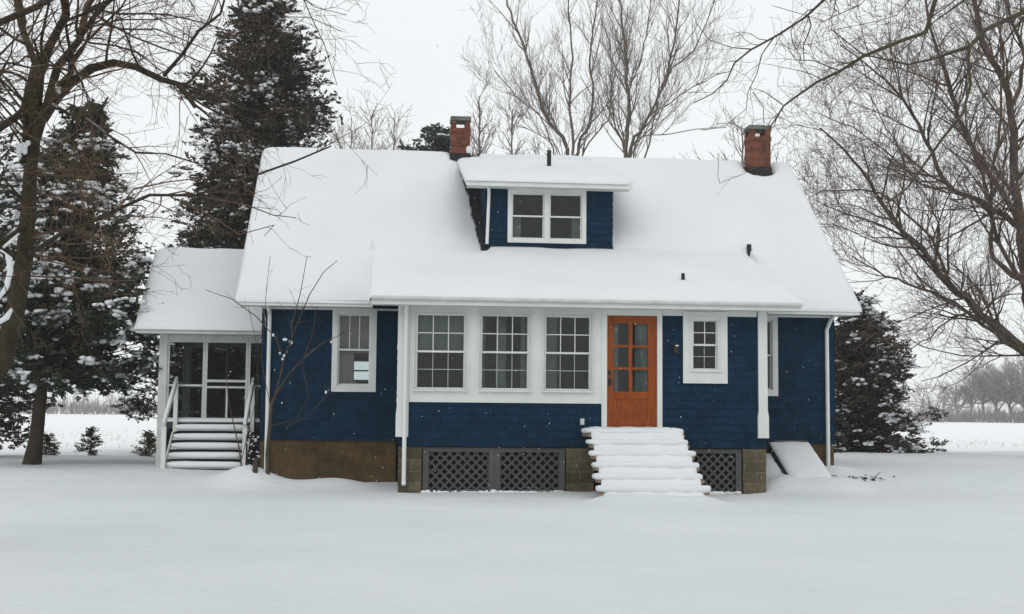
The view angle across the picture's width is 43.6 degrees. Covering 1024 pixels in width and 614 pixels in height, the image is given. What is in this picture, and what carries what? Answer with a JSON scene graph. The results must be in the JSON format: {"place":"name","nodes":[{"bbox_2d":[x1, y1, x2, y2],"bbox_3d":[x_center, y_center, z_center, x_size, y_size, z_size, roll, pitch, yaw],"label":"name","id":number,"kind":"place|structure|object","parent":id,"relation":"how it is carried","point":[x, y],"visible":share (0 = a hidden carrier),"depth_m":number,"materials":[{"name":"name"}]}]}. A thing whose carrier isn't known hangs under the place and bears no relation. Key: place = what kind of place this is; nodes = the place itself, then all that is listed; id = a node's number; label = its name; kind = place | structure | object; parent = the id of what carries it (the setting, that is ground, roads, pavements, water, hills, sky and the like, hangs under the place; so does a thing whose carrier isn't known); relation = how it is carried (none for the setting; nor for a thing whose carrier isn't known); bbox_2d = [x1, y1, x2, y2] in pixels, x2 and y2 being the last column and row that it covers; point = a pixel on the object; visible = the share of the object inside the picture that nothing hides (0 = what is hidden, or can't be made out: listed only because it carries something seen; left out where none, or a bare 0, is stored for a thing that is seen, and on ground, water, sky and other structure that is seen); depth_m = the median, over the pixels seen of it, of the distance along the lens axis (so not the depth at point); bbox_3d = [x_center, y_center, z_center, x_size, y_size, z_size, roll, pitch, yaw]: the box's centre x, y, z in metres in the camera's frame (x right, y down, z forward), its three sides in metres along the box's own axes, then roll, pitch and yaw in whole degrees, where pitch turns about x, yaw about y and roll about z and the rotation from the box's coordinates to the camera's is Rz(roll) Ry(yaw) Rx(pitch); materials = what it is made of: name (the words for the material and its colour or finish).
{"place":"outdoors","nodes":[
{"label":"outdoors","id":0,"kind":"place"},
{"bbox_2d":[0,408,1023,613],"bbox_3d":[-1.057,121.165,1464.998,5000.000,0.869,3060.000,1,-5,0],"label":"snow ground","id":1,"kind":"structure","parent":0,"point":[155,545],"depth_m":14.13,"materials":[{"name":"white snow"}]},
{"bbox_2d":[0,73,64,449],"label":"cedar tree","id":2,"kind":"object","parent":1,"relation":"on","point":[9,424],"visible":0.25,"depth_m":30.08,"materials":[{"name":"green plant"}]},
{"bbox_2d":[43,431,60,454],"bbox_3d":[-11.407,3.365,31.305,0.762,0.669,0.684,3,-5,-27],"label":"evergreen shrub","id":3,"kind":"object","parent":1,"relation":"on","point":[49,443],"visible":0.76,"depth_m":31.28,"materials":[{"name":"green plant"}]},
{"bbox_2d":[0,390,156,414],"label":"brush","id":4,"kind":"object","parent":1,"relation":"on","point":[104,409],"visible":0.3,"depth_m":245.50,"materials":[{"name":"grey plant"}]},
{"bbox_2d":[74,426,103,455],"bbox_3d":[-10.387,3.318,31.341,0.777,0.836,0.778,1,-5,0],"label":"evergreen shrub","id":5,"kind":"object","parent":1,"relation":"on","point":[90,432],"visible":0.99,"depth_m":31.31,"materials":[{"name":"green plant"}]},
{"bbox_2d":[44,429,141,447],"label":"field stubble","id":6,"kind":"object","parent":1,"relation":"on","point":[103,435],"visible":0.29,"depth_m":53.99,"materials":[{"name":"beige plant"}]},
{"bbox_2d":[0,94,188,464],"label":"cedar tree","id":7,"kind":"object","parent":1,"relation":"on","point":[50,370],"visible":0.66,"depth_m":26.14,"materials":[{"name":"green plant"}]},
{"bbox_2d":[130,430,155,456],"bbox_3d":[-8.910,3.364,31.333,0.769,0.721,0.758,-1,-5,22],"label":"evergreen shrub","id":8,"kind":"object","parent":1,"relation":"on","point":[148,444],"visible":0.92,"depth_m":31.24,"materials":[{"name":"green plant"}]},
{"bbox_2d":[110,225,222,448],"bbox_3d":[-8.497,0.977,33.995,3.956,6.549,4.478,1,-5,0],"label":"cedar tree","id":9,"kind":"object","parent":1,"relation":"on","point":[205,241],"visible":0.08,"depth_m":33.83,"materials":[{"name":"green plant"}]},
{"bbox_2d":[0,0,395,384],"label":"maple tree","id":10,"kind":"object","parent":1,"relation":"on","point":[34,113],"visible":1,"depth_m":12.64,"materials":[{"name":"brown plant"}]},
{"bbox_2d":[160,376,254,468],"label":"side steps","id":11,"kind":"structure","parent":1,"relation":"on","point":[168,457],"depth_m":24.95,"materials":[{"name":"white paint"}]},
{"bbox_2d":[226,377,258,465],"bbox_3d":[-5.042,2.241,23.817,0.620,1.962,0.087,1,-5,0],"label":"bare sapling","id":12,"kind":"object","parent":1,"relation":"on","point":[234,426],"visible":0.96,"depth_m":23.79,"materials":[{"name":"brown plant"}]},
{"bbox_2d":[160,0,343,248],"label":"cedar tree","id":13,"kind":"object","parent":1,"relation":"on","point":[282,129],"visible":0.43,"depth_m":36.38,"materials":[{"name":"green plant"}]},
{"bbox_2d":[245,435,260,467],"bbox_3d":[-4.889,2.828,24.183,0.280,0.830,0.071,1,-5,-6],"label":"trellis","id":14,"kind":"object","parent":1,"relation":"on","point":[255,439],"visible":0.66,"depth_m":24.18,"materials":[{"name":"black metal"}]},
{"bbox_2d":[252,458,258,472],"bbox_3d":[-4.558,2.846,22.739,0.101,0.341,0.092,-1,-5,22],"label":"stump","id":15,"kind":"object","parent":1,"relation":"on","point":[255,466],"visible":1,"depth_m":22.71,"materials":[{"name":"wood"}]},
{"bbox_2d":[206,255,353,474],"bbox_3d":[-4.109,1.067,22.826,2.720,4.004,1.071,-2,-5,28],"label":"leafless shrub","id":16,"kind":"object","parent":1,"relation":"on","point":[267,462],"visible":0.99,"depth_m":22.86,"materials":[{"name":"brown plant"}]},
{"bbox_2d":[316,96,393,149],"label":"bare tree","id":17,"kind":"object","parent":1,"relation":"on","point":[350,130],"visible":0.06,"depth_m":87.16,"materials":[{"name":"brown plant"}]},
{"bbox_2d":[319,86,408,149],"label":"bare tree","id":18,"kind":"object","parent":1,"relation":"on","point":[340,145],"visible":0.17,"depth_m":79.02,"materials":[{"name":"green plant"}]},
{"bbox_2d":[334,103,413,149],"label":"bare tree","id":19,"kind":"object","parent":1,"relation":"on","point":[393,135],"visible":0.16,"depth_m":81.21,"materials":[{"name":"brown plant"}]},
{"bbox_2d":[397,122,481,156],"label":"cedar tree","id":20,"kind":"object","parent":1,"relation":"on","point":[440,137],"visible":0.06,"depth_m":55.29,"materials":[{"name":"green plant"}]},
{"bbox_2d":[443,61,534,156],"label":"bare tree","id":21,"kind":"object","parent":1,"relation":"on","point":[479,114],"visible":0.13,"depth_m":67.08,"materials":[{"name":"brown plant"}]},
{"bbox_2d":[134,116,861,493],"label":"house","id":22,"kind":"structure","parent":1,"relation":"on","point":[508,262],"depth_m":24.57,"materials":[{"name":"blue"}]},
{"bbox_2d":[204,340,248,418],"bbox_3d":[-5.793,1.491,25.955,0.852,1.649,0.050,1,-5,-6],"label":"screen door","id":23,"kind":"structure","parent":22,"relation":"in","point":[222,357],"depth_m":25.95,"materials":[{"name":"white paint"}]},
{"bbox_2d":[331,308,376,391],"bbox_3d":[-3.015,0.824,24.470,0.840,1.595,0.165,1,-5,-6],"label":"window","id":24,"kind":"structure","parent":22,"relation":"in","point":[337,312],"depth_m":24.41,"materials":[{"name":"white paint"}]},
{"bbox_2d":[354,360,368,380],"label":"window","id":25,"kind":"structure","parent":22,"relation":"in","point":[354,360],"depth_m":32.13,"materials":[{"name":"grey glass"}]},
{"bbox_2d":[413,310,468,391],"bbox_3d":[-1.259,0.780,22.586,0.970,1.416,0.190,1,-5,-6],"label":"window","id":26,"kind":"structure","parent":22,"relation":"in","point":[448,351],"depth_m":22.56,"materials":[{"name":"white paint"}]},
{"bbox_2d":[478,311,531,391],"bbox_3d":[-0.131,0.798,22.695,0.960,1.416,0.190,1,-5,-6],"label":"window","id":27,"kind":"structure","parent":22,"relation":"in","point":[496,389],"depth_m":22.66,"materials":[{"name":"white paint"}]},
{"bbox_2d":[507,189,544,242],"bbox_3d":[0.282,-1.830,25.865,0.752,1.090,0.165,1,-5,-6],"label":"window","id":28,"kind":"structure","parent":22,"relation":"in","point":[510,238],"depth_m":25.80,"materials":[{"name":"white paint"}]},
{"bbox_2d":[549,190,585,243],"bbox_3d":[1.118,-1.816,25.946,0.757,1.090,0.165,1,-5,-6],"label":"window","id":29,"kind":"structure","parent":22,"relation":"in","point":[582,240],"depth_m":25.90,"materials":[{"name":"white paint"}]},
{"bbox_2d":[542,312,593,392],"bbox_3d":[0.990,0.817,22.804,0.930,1.416,0.190,1,-5,-6],"label":"window","id":30,"kind":"structure","parent":22,"relation":"in","point":[588,390],"depth_m":22.78,"materials":[{"name":"white paint"}]},
{"bbox_2d":[607,316,656,426],"bbox_3d":[2.141,1.176,22.866,0.906,2.041,0.111,1,-5,-6],"label":"front door","id":31,"kind":"structure","parent":22,"relation":"in","point":[624,409],"depth_m":22.86,"materials":[{"name":"orange wood"}]},
{"bbox_2d":[683,311,727,383],"bbox_3d":[3.468,0.733,23.064,0.810,1.290,0.190,1,-5,-6],"label":"window","id":32,"kind":"structure","parent":22,"relation":"in","point":[719,375],"depth_m":23.00,"materials":[{"name":"white paint"}]},
{"bbox_2d":[767,315,777,395],"bbox_3d":[4.807,0.954,25.226,0.840,1.595,0.165,1,-5,-6],"label":"window","id":33,"kind":"structure","parent":22,"relation":"in","point":[772,319],"depth_m":25.20,"materials":[{"name":"white paint"}]},
{"bbox_2d":[470,78,569,156],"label":"bare tree","id":34,"kind":"object","parent":1,"relation":"on","point":[512,132],"visible":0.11,"depth_m":64.69,"materials":[{"name":"brown plant"}]},
{"bbox_2d":[457,0,646,155],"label":"maple tree","id":35,"kind":"object","parent":1,"relation":"on","point":[541,103],"visible":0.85,"depth_m":52.76,"materials":[{"name":"brown plant"}]},
{"bbox_2d":[581,426,710,495],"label":"front steps","id":36,"kind":"structure","parent":1,"relation":"on","point":[652,460],"depth_m":21.11,"materials":[{"name":"white wood"}]},
{"bbox_2d":[564,0,760,157],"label":"maple tree","id":37,"kind":"object","parent":1,"relation":"on","point":[625,62],"visible":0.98,"depth_m":50.98,"materials":[{"name":"brown plant"}]},
{"bbox_2d":[673,108,794,168],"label":"bare tree","id":38,"kind":"object","parent":1,"relation":"on","point":[733,136],"visible":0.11,"depth_m":62.93,"materials":[{"name":"brown plant"}]},
{"bbox_2d":[768,440,831,478],"bbox_3d":[5.482,3.063,24.224,0.820,1.050,1.635,1,-5,-6],"label":"cellar bulkhead","id":39,"kind":"object","parent":1,"relation":"on","point":[798,459],"visible":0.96,"depth_m":24.29,"materials":[{"name":"grey paint"}]},
{"bbox_2d":[768,442,831,478],"bbox_3d":[5.484,2.962,24.229,0.820,0.792,1.630,1,-5,-6],"label":"hatch door","id":40,"kind":"structure","parent":39,"relation":"in","point":[799,460],"depth_m":24.24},
{"bbox_2d":[671,0,1023,214],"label":"hanging branch tree","id":41,"kind":"object","parent":1,"relation":"on","point":[931,15],"visible":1,"depth_m":9.48,"materials":[{"name":"brown plant"}]},
{"bbox_2d":[831,472,894,480],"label":"fallen twigs","id":42,"kind":"object","parent":1,"relation":"on","point":[864,477],"visible":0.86,"depth_m":24.12,"materials":[{"name":"brown wood"}]},
{"bbox_2d":[744,0,1023,411],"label":"maple tree","id":43,"kind":"object","parent":1,"relation":"on","point":[1004,335],"visible":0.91,"depth_m":34.68,"materials":[{"name":"brown plant"}]},
{"bbox_2d":[834,290,949,452],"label":"cedar tree","id":44,"kind":"object","parent":1,"relation":"on","point":[872,422],"visible":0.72,"depth_m":40.15,"materials":[{"name":"green plant"}]},
{"bbox_2d":[902,382,972,422],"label":"tree","id":45,"kind":"object","parent":1,"relation":"on","point":[943,406],"visible":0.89,"depth_m":214.63,"materials":[{"name":"grey plant"}]},
{"bbox_2d":[925,374,992,412],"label":"tree","id":46,"kind":"object","parent":1,"relation":"on","point":[959,398],"visible":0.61,"depth_m":250.34,"materials":[{"name":"grey plant"}]},
{"bbox_2d":[911,397,1023,422],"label":"brush","id":47,"kind":"object","parent":1,"relation":"on","point":[1002,416],"visible":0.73,"depth_m":231.41,"materials":[{"name":"grey plant"}]},
{"bbox_2d":[940,359,1003,421],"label":"tree","id":48,"kind":"object","parent":1,"relation":"on","point":[970,395],"visible":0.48,"depth_m":248.21,"materials":[{"name":"grey plant"}]},
{"bbox_2d":[940,438,1017,446],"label":"dry weeds","id":49,"kind":"object","parent":1,"relation":"on","point":[975,441],"visible":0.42,"depth_m":50.55,"materials":[{"name":"brown plant"}]},
{"bbox_2d":[958,346,1014,420],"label":"tree","id":50,"kind":"object","parent":1,"relation":"on","point":[981,400],"visible":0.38,"depth_m":245.01,"materials":[{"name":"grey plant"}]},
{"bbox_2d":[952,358,1022,421],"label":"tree","id":51,"kind":"object","parent":1,"relation":"on","point":[978,383],"visible":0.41,"depth_m":242.13,"materials":[{"name":"grey plant"}]},
{"bbox_2d":[970,351,1023,412],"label":"tree","id":52,"kind":"object","parent":1,"relation":"on","point":[1003,389],"visible":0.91,"depth_m":235.82,"materials":[{"name":"grey plant"}]},
{"bbox_2d":[972,353,1023,421],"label":"tree","id":53,"kind":"object","parent":1,"relation":"on","point":[993,390],"visible":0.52,"depth_m":238.34,"materials":[{"name":"grey plant"}]},
{"bbox_2d":[992,360,1023,408],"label":"tree","id":54,"kind":"object","parent":1,"relation":"on","point":[1019,385],"visible":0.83,"depth_m":233.99,"materials":[{"name":"grey plant"}]},
{"bbox_2d":[0,0,1023,415],"label":"sky","id":55,"kind":"structure","parent":0,"point":[428,76],"materials":[{"name":"white"}]},
{"bbox_2d":[3,8,1023,613],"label":"falling snow","id":56,"kind":"structure","parent":0,"point":[479,222],"depth_m":15.22,"materials":[{"name":"white snow"}]}
]}

